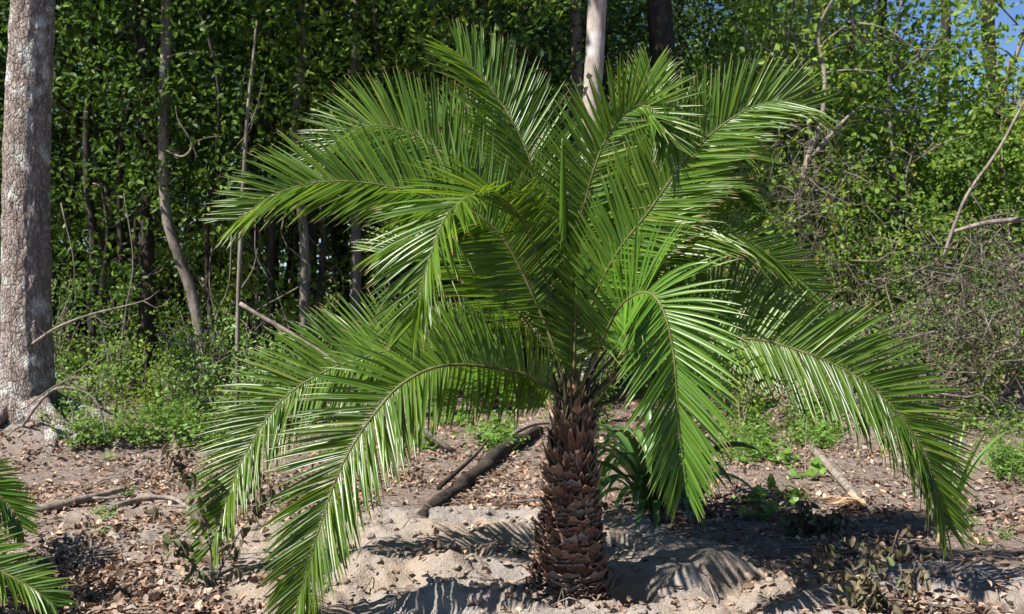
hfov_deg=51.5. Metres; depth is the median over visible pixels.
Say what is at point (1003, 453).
weed
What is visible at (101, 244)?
forest tree
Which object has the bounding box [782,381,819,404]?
weed
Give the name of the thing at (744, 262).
understory tree
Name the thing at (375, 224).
forest tree
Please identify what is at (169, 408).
weed
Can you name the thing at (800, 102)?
understory tree
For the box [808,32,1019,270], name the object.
understory tree
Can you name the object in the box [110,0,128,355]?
forest tree
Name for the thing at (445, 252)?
understory tree
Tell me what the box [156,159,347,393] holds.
understory tree
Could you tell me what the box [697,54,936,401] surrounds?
dead vine mass
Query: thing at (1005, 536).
weed
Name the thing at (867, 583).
wilted plant
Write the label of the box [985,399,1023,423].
weed
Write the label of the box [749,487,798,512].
heart leaf plant
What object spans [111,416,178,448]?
weed
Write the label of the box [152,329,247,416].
bush
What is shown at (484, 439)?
weed
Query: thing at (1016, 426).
weed
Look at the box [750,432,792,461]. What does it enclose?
weed
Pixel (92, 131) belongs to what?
understory tree
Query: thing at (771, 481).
heart leaf plant
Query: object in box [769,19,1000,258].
understory tree
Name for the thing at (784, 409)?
weed
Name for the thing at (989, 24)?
forest tree
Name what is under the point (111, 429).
weed
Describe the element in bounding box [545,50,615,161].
understory tree
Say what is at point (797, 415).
weed
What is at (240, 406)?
weed
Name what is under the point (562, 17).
understory tree
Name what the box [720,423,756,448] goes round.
weed
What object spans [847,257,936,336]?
understory tree
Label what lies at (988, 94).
understory tree
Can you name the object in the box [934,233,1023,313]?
shrub
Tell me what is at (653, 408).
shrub
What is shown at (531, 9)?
forest tree
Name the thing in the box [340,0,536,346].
forest tree
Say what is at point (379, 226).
forest tree
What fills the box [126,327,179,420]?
shrub
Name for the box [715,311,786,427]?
shrub
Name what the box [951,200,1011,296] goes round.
understory tree
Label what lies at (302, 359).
shrub
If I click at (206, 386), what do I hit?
shrub
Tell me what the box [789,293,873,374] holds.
understory tree
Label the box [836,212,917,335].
shrub
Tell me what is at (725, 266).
understory tree
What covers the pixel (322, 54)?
understory tree
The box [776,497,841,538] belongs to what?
wilted plant
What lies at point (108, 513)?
weed
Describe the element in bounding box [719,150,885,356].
understory tree
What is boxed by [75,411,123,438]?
weed
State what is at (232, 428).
weed
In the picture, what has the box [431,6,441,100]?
forest tree
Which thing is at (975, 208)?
shrub
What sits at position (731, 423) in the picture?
weed
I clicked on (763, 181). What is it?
understory tree
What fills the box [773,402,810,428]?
weed
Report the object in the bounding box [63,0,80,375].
forest tree
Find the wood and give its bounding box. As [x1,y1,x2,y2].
[0,0,1022,315]
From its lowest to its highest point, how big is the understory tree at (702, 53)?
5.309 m
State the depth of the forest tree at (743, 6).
23.03 m
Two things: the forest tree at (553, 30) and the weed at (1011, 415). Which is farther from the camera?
the forest tree at (553, 30)
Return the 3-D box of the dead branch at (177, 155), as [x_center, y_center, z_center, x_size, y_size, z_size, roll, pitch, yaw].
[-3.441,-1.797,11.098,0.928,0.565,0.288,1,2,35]
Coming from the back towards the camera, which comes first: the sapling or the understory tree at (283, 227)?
the understory tree at (283, 227)
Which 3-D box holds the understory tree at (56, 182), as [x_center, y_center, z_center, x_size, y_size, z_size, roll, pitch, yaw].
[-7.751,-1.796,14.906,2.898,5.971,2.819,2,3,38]
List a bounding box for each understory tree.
[0,0,72,280]
[0,0,94,332]
[0,0,158,257]
[0,16,154,359]
[0,17,78,250]
[0,31,92,245]
[0,40,84,271]
[0,89,107,335]
[1,112,203,393]
[50,0,222,359]
[51,0,250,400]
[51,0,312,367]
[51,82,137,289]
[51,129,131,341]
[52,0,267,400]
[55,133,88,306]
[57,6,247,297]
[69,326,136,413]
[76,0,297,378]
[91,0,338,403]
[104,189,261,385]
[113,1,330,347]
[130,97,291,305]
[133,0,410,384]
[155,72,265,332]
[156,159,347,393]
[171,0,394,392]
[178,10,339,337]
[198,13,344,246]
[202,311,297,406]
[203,48,357,342]
[211,0,417,331]
[247,57,373,341]
[255,0,441,367]
[261,124,349,286]
[270,0,483,370]
[315,0,537,151]
[319,203,447,383]
[327,1,541,249]
[327,68,432,306]
[346,0,620,403]
[347,222,399,271]
[366,0,582,401]
[412,0,628,360]
[413,22,555,337]
[473,0,604,377]
[494,313,629,387]
[503,0,741,369]
[508,51,603,354]
[528,24,648,285]
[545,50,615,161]
[628,260,737,395]
[636,0,788,239]
[661,198,813,388]
[676,0,807,280]
[677,12,812,330]
[677,38,710,198]
[677,54,729,275]
[687,0,865,300]
[695,113,823,279]
[697,0,886,306]
[700,151,828,346]
[718,0,929,292]
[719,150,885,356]
[731,0,886,265]
[734,2,881,274]
[751,0,969,270]
[752,0,977,279]
[768,149,899,298]
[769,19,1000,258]
[779,106,914,281]
[782,234,854,313]
[788,57,956,268]
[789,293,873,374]
[798,0,1015,295]
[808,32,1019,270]
[810,88,945,280]
[813,300,873,354]
[824,214,906,318]
[827,121,985,300]
[841,30,948,214]
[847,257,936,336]
[870,188,965,318]
[886,103,952,239]
[890,100,1018,280]
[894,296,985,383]
[900,214,975,332]
[903,43,1023,256]
[912,53,1023,276]
[914,0,1023,257]
[923,253,1010,387]
[929,91,1017,269]
[930,24,1023,258]
[939,94,1023,268]
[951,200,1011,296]
[954,63,1023,273]
[954,188,1023,316]
[964,65,1023,214]
[980,75,1023,214]
[986,263,1023,340]
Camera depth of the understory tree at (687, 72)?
25.02 m
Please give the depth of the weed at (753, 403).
10.83 m
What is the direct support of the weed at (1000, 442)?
on the ground
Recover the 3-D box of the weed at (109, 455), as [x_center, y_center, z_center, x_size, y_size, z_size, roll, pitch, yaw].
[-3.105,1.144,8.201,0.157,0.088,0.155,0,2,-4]
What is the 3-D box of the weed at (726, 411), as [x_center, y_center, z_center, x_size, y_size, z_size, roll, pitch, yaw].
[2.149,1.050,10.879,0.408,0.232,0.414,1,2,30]
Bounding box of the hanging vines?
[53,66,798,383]
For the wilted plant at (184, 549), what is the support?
on the ground
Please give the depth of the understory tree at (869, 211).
11.80 m
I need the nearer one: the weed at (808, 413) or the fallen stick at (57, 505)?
the fallen stick at (57, 505)
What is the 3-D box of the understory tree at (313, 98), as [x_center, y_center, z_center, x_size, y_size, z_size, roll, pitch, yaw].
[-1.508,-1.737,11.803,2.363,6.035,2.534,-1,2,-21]
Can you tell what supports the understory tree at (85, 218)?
on the ground
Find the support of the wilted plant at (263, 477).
on the ground
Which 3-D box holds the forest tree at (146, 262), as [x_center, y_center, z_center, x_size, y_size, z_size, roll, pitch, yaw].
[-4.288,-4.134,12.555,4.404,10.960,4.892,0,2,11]
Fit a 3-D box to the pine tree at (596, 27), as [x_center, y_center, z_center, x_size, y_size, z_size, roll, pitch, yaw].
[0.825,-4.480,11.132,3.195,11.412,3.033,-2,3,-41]
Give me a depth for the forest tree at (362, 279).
29.56 m
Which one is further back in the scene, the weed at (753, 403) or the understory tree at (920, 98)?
the understory tree at (920, 98)
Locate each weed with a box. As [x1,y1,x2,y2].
[33,400,91,437]
[46,407,107,433]
[48,415,116,447]
[52,388,101,420]
[70,406,128,446]
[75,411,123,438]
[85,406,131,432]
[87,525,112,535]
[89,504,107,513]
[90,504,118,519]
[96,397,157,440]
[101,449,121,460]
[107,407,148,434]
[111,395,166,418]
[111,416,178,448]
[113,484,135,494]
[126,397,196,442]
[128,384,196,429]
[137,388,213,434]
[142,391,195,426]
[146,397,197,421]
[159,401,213,436]
[164,422,214,447]
[169,403,218,428]
[182,415,237,447]
[184,391,245,420]
[192,413,228,432]
[195,408,241,437]
[195,408,244,444]
[203,403,247,432]
[220,388,267,415]
[415,421,469,448]
[427,404,472,425]
[449,408,485,423]
[461,424,507,449]
[462,413,504,432]
[464,417,509,438]
[465,424,513,446]
[475,426,517,444]
[478,425,498,447]
[480,424,529,443]
[482,410,521,428]
[484,421,516,432]
[484,432,525,452]
[492,408,513,423]
[710,398,740,407]
[711,429,759,462]
[712,398,737,417]
[714,414,736,430]
[717,414,751,441]
[717,439,749,456]
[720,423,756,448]
[721,423,743,441]
[723,398,761,413]
[725,407,768,427]
[725,414,777,439]
[733,427,785,450]
[734,448,772,464]
[737,413,779,440]
[738,390,766,408]
[741,437,775,459]
[744,429,778,444]
[745,406,778,424]
[745,410,790,441]
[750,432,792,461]
[751,392,774,405]
[751,402,772,419]
[772,401,794,414]
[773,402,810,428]
[773,441,801,467]
[777,428,814,448]
[779,403,820,425]
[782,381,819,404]
[783,416,836,441]
[783,424,815,440]
[785,412,822,434]
[786,404,825,422]
[793,404,835,428]
[795,392,837,411]
[797,419,832,434]
[798,418,843,434]
[798,418,850,441]
[805,405,826,421]
[806,411,846,433]
[808,425,842,448]
[811,433,843,448]
[812,428,833,447]
[817,395,856,415]
[817,418,847,433]
[917,412,970,435]
[943,404,1001,429]
[947,390,991,411]
[950,404,993,424]
[967,514,983,524]
[969,433,1023,482]
[970,534,992,545]
[972,409,1023,433]
[976,393,1022,413]
[976,430,1023,472]
[980,419,1023,459]
[982,437,1023,474]
[984,411,1023,437]
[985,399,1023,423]
[987,436,1023,471]
[992,524,1016,538]
[995,433,1022,462]
[1002,439,1023,470]
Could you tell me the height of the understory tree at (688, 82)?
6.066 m
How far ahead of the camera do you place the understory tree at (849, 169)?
12.24 m
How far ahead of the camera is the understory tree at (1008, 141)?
11.90 m
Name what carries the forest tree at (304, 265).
on the ground
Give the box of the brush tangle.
[770,176,1023,428]
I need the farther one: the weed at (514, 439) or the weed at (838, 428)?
the weed at (838, 428)
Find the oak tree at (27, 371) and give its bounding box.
[0,0,195,461]
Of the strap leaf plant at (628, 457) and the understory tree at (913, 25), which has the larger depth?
the understory tree at (913, 25)
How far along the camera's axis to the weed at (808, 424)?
9.58 m
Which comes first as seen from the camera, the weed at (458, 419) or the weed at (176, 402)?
the weed at (176, 402)
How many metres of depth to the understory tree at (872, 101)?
11.79 m
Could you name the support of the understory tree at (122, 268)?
on the ground
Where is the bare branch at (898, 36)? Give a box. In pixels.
[848,21,950,50]
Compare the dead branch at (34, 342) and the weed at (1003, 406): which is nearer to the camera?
the dead branch at (34, 342)
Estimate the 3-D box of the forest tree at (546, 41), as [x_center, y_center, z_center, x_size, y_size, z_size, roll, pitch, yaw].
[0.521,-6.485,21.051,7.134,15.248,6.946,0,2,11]
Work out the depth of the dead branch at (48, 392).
8.22 m
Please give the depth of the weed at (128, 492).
6.89 m
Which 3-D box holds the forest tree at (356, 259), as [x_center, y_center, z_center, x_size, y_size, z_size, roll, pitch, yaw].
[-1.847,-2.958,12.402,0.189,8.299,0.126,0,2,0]
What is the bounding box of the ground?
[0,270,1023,613]
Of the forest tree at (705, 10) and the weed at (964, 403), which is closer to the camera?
the weed at (964, 403)
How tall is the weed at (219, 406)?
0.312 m
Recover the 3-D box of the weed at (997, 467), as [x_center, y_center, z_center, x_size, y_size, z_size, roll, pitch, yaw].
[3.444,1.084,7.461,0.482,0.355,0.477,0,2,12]
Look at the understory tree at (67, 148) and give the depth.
12.08 m
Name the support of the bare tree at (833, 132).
attached to the understory tree at (842, 76)
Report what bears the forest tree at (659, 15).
on the ground
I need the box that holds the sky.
[51,0,1023,273]
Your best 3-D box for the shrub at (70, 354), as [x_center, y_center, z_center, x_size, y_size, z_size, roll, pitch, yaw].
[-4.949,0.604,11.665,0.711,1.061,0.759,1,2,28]
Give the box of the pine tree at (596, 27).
[580,0,606,386]
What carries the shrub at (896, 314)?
on the ground
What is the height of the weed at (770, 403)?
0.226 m
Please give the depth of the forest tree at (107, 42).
21.97 m
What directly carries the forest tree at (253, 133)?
on the ground
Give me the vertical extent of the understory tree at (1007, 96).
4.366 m
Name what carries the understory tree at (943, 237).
on the ground
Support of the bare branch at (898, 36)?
attached to the bare tree at (833, 132)
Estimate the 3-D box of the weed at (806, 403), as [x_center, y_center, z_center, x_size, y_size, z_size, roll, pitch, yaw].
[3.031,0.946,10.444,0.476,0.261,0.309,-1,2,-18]
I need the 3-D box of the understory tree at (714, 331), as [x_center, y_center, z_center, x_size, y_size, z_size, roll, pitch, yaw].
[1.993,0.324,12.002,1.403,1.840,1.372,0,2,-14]
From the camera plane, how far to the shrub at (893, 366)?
10.25 m
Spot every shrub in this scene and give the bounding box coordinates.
[0,254,103,396]
[53,315,88,393]
[54,348,139,409]
[60,264,154,404]
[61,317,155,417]
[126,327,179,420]
[144,296,235,424]
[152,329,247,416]
[153,356,189,410]
[159,290,244,401]
[199,329,311,432]
[218,358,268,408]
[226,335,360,420]
[247,271,354,408]
[264,336,340,391]
[375,291,456,401]
[437,268,520,392]
[440,301,498,405]
[526,348,564,425]
[580,328,634,438]
[596,337,624,396]
[596,351,614,382]
[622,284,687,414]
[645,327,708,426]
[674,260,772,418]
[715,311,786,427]
[802,288,935,389]
[821,326,936,408]
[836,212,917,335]
[839,237,951,306]
[846,210,942,324]
[872,342,973,402]
[874,282,947,362]
[885,288,1023,379]
[912,171,1003,289]
[912,288,1023,395]
[917,275,958,340]
[927,275,1023,342]
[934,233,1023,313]
[955,327,1021,413]
[960,228,1023,290]
[968,303,1023,380]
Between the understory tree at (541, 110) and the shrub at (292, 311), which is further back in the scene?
the understory tree at (541, 110)
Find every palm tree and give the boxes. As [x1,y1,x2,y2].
[0,450,77,613]
[179,17,984,613]
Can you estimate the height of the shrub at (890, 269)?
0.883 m
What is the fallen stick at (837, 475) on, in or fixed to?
on the fallen leaves
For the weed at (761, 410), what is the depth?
10.56 m
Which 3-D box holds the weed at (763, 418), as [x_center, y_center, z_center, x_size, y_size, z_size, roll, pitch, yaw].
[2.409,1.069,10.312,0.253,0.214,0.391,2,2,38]
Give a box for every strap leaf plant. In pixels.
[594,402,764,532]
[891,417,1007,515]
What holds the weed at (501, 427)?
on the ground
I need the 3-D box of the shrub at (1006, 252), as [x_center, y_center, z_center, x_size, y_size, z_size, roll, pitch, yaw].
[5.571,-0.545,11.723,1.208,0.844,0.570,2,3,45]
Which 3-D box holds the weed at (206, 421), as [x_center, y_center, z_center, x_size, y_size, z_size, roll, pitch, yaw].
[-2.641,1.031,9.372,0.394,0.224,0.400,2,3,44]
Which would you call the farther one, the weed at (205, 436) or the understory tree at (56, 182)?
the understory tree at (56, 182)
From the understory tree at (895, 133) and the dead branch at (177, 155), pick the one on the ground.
the understory tree at (895, 133)
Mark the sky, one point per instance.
(1018, 9)
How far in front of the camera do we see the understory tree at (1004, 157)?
12.03 m
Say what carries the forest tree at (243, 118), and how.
on the ground
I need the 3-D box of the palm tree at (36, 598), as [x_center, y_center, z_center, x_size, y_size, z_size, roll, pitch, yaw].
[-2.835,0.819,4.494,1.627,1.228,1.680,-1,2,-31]
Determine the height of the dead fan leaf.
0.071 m
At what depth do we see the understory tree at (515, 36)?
11.38 m
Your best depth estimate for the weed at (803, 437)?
8.95 m
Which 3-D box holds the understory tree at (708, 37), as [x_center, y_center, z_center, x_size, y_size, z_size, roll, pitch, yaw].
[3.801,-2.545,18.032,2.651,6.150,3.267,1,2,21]
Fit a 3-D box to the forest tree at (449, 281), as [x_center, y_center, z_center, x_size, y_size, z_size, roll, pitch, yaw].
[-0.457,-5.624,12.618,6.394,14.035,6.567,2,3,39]
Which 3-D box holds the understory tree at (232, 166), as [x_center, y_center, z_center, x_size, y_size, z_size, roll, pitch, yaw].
[-5.499,-3.084,23.396,3.929,8.096,3.822,1,2,22]
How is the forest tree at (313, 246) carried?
on the ground
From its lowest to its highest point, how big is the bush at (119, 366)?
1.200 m
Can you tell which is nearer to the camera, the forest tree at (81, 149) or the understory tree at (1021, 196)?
the understory tree at (1021, 196)
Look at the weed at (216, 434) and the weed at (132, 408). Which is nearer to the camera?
the weed at (216, 434)
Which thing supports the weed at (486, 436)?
on the ground
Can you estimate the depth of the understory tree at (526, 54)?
14.33 m
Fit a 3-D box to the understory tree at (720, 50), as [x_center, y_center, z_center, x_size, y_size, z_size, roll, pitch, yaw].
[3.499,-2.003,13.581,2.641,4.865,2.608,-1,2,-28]
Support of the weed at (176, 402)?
on the ground
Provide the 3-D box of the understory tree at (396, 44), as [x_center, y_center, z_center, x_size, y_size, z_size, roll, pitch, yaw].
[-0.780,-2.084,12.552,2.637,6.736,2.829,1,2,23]
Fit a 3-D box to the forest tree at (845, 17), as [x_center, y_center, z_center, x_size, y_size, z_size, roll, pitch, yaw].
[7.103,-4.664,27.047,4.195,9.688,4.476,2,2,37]
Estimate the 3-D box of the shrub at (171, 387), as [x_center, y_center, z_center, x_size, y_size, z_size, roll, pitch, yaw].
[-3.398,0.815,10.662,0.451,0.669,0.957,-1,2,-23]
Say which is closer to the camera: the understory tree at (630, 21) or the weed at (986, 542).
the weed at (986, 542)
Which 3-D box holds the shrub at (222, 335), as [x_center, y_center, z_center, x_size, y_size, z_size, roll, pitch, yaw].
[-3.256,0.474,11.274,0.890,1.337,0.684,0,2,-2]
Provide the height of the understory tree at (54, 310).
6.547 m
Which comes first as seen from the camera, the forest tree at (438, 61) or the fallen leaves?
the fallen leaves
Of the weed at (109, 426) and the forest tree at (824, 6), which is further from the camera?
the forest tree at (824, 6)
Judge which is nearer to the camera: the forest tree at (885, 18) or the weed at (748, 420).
the weed at (748, 420)
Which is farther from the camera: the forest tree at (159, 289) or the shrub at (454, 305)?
the forest tree at (159, 289)
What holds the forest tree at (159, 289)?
on the ground
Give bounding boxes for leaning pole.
[940,100,1023,255]
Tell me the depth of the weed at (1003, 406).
10.18 m
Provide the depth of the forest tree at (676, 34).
29.19 m
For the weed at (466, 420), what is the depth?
10.22 m
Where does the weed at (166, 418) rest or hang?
on the ground
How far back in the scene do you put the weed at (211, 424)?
9.15 m
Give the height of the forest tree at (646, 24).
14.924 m
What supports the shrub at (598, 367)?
on the ground
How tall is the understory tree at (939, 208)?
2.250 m
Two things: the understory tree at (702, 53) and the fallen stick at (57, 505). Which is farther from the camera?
the understory tree at (702, 53)
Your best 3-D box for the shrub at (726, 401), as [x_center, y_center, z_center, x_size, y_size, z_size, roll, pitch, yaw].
[2.123,0.345,10.598,1.124,1.688,0.863,0,2,-12]
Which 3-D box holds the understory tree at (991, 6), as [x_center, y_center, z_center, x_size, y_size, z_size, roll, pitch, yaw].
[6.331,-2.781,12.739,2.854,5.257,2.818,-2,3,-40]
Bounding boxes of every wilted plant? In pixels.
[144,431,285,587]
[225,449,264,506]
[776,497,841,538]
[813,524,931,613]
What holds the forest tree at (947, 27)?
on the ground
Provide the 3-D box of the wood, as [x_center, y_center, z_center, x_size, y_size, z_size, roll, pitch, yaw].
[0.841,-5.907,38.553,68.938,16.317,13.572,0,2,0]
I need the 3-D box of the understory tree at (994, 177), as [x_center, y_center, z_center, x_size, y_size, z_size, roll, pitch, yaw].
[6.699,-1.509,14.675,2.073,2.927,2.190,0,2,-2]
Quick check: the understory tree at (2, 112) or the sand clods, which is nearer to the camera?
the sand clods
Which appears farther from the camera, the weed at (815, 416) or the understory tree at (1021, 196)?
the understory tree at (1021, 196)
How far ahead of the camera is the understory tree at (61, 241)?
26.40 m
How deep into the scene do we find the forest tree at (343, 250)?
24.00 m
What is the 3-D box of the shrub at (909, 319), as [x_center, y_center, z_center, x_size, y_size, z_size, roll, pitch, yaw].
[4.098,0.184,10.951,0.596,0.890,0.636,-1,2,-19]
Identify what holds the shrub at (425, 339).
on the ground
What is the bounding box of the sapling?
[228,20,264,409]
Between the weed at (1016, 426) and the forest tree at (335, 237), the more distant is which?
the forest tree at (335, 237)
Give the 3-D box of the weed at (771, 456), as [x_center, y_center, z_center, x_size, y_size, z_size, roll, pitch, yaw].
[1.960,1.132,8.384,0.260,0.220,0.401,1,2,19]
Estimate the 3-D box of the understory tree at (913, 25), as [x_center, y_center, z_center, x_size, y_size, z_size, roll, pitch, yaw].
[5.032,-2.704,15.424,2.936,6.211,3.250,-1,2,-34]
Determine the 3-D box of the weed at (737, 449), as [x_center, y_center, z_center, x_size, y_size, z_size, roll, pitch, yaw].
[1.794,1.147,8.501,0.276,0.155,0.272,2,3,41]
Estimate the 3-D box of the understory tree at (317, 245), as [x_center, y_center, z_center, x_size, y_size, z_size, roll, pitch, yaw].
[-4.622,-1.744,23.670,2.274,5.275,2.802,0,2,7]
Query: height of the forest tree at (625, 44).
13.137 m
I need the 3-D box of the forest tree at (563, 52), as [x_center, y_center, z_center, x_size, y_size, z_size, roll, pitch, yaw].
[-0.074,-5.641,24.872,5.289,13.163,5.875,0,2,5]
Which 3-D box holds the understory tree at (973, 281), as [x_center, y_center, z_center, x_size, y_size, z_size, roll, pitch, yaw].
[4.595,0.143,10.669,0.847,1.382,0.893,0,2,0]
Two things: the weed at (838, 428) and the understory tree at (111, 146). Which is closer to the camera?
the weed at (838, 428)
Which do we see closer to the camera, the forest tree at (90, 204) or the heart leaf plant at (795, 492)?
the heart leaf plant at (795, 492)
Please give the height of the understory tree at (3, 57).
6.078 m
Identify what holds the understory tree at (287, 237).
on the ground
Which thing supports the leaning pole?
on the brush tangle
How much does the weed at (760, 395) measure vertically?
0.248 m
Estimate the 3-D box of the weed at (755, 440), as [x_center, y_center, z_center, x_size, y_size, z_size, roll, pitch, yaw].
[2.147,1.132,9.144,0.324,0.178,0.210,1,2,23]
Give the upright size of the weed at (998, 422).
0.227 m
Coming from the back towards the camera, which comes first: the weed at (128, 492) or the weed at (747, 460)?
the weed at (747, 460)
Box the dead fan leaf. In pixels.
[820,492,866,507]
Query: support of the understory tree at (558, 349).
on the ground
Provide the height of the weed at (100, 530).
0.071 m
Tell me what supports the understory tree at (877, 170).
on the ground
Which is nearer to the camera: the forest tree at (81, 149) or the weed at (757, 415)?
the weed at (757, 415)
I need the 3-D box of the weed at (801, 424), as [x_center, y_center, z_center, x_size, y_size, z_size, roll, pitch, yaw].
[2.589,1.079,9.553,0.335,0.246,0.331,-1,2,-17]
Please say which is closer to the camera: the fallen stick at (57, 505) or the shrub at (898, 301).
the fallen stick at (57, 505)
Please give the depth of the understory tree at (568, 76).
15.03 m
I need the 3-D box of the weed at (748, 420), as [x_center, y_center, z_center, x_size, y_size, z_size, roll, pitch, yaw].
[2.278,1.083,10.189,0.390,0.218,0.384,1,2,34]
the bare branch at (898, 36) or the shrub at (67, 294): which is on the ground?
the shrub at (67, 294)
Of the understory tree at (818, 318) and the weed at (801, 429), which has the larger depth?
the understory tree at (818, 318)
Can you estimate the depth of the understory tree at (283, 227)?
21.37 m
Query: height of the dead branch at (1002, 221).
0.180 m
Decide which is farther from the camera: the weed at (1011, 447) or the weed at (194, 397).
the weed at (194, 397)
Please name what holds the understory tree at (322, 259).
on the ground
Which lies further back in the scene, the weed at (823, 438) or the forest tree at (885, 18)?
the forest tree at (885, 18)
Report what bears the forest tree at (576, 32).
on the ground
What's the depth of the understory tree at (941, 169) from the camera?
11.48 m
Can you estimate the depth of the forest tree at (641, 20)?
18.61 m
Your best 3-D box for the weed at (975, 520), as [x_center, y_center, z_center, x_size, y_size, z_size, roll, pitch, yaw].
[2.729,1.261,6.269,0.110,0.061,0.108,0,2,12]
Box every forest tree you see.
[0,0,76,84]
[0,0,82,133]
[0,0,280,398]
[2,0,131,342]
[6,3,137,329]
[7,0,211,371]
[55,1,230,341]
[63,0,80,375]
[78,16,249,323]
[79,11,247,333]
[82,0,97,396]
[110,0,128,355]
[111,0,372,373]
[126,4,230,327]
[132,0,139,380]
[133,1,376,298]
[158,0,210,402]
[160,0,378,130]
[183,17,197,303]
[215,2,227,349]
[226,0,488,314]
[247,1,419,336]
[274,12,282,351]
[290,0,309,392]
[307,1,320,388]
[326,4,340,354]
[338,7,502,332]
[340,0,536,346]
[345,17,366,316]
[347,0,361,391]
[357,0,523,391]
[373,0,388,366]
[413,0,646,366]
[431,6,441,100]
[438,3,474,397]
[461,3,472,402]
[470,0,648,355]
[476,1,650,140]
[484,1,619,327]
[484,3,624,313]
[501,0,716,86]
[518,4,532,331]
[570,0,582,149]
[582,0,719,114]
[604,0,727,276]
[604,0,798,250]
[647,0,696,388]
[677,0,909,286]
[683,0,875,149]
[687,3,794,275]
[713,0,875,143]
[815,0,828,278]
[875,0,890,205]
[936,0,950,264]
[981,0,1008,270]
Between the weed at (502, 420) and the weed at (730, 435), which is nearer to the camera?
the weed at (730, 435)
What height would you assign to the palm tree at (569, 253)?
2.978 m
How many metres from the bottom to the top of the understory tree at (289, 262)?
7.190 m
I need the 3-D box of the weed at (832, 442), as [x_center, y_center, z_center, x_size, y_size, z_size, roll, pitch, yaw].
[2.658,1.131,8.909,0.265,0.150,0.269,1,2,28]
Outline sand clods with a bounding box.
[90,506,1008,613]
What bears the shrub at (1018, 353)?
on the ground
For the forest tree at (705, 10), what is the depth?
28.64 m
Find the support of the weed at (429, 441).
on the ground
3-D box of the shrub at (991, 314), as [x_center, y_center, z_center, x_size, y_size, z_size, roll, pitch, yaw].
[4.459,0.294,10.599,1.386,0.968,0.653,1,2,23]
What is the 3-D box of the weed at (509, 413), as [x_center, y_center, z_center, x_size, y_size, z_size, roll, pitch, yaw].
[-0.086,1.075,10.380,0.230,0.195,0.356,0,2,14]
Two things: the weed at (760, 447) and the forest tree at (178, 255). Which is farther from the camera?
the forest tree at (178, 255)
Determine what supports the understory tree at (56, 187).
on the ground
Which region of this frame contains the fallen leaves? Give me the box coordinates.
[0,266,1023,613]
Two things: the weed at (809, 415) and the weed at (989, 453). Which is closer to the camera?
the weed at (989, 453)
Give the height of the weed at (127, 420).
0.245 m
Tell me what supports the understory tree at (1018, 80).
on the ground
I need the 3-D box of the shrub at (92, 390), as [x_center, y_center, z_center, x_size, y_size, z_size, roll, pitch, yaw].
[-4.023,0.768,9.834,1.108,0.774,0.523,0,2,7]
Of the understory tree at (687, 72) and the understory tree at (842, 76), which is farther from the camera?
the understory tree at (687, 72)
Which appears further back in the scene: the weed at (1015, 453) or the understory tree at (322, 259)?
the understory tree at (322, 259)
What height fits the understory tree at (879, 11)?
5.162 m
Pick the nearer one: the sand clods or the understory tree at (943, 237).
the sand clods
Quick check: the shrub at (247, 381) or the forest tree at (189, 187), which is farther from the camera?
the forest tree at (189, 187)
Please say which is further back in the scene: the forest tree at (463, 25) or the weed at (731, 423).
the forest tree at (463, 25)
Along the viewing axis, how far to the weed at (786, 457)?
8.11 m
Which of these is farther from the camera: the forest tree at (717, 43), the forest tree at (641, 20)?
the forest tree at (717, 43)
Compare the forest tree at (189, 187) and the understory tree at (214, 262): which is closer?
the forest tree at (189, 187)
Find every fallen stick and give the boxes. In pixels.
[24,487,127,510]
[108,495,189,510]
[512,422,549,433]
[804,421,806,472]
[807,444,866,509]
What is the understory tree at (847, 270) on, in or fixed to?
on the ground
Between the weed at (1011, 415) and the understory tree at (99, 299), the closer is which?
the weed at (1011, 415)
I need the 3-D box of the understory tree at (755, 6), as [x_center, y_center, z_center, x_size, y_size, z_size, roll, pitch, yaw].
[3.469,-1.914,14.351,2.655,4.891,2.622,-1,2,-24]
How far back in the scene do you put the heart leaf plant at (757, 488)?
6.81 m
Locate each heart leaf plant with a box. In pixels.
[730,484,761,504]
[738,498,776,520]
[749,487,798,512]
[764,473,805,496]
[773,486,813,505]
[789,454,826,479]
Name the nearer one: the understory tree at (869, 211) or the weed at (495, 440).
the weed at (495, 440)
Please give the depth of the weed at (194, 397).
9.32 m
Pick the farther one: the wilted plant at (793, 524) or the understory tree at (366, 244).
the understory tree at (366, 244)
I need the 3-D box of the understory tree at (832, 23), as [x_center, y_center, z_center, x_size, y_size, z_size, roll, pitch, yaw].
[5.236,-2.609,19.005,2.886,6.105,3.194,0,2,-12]
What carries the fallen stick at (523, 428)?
on the ground
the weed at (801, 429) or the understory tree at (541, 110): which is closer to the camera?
the weed at (801, 429)
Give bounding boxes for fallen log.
[417,426,543,517]
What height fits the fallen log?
0.169 m
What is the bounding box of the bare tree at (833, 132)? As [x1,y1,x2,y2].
[785,0,928,241]
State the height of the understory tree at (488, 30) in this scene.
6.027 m
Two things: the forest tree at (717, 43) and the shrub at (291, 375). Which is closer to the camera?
the shrub at (291, 375)
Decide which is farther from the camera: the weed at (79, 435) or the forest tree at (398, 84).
the forest tree at (398, 84)
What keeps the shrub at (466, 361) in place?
on the ground
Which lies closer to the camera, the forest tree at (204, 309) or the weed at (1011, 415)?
the weed at (1011, 415)
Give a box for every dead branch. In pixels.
[20,351,113,438]
[31,287,170,344]
[165,106,222,160]
[166,50,218,58]
[953,217,1023,233]
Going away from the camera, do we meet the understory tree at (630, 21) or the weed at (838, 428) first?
the weed at (838, 428)

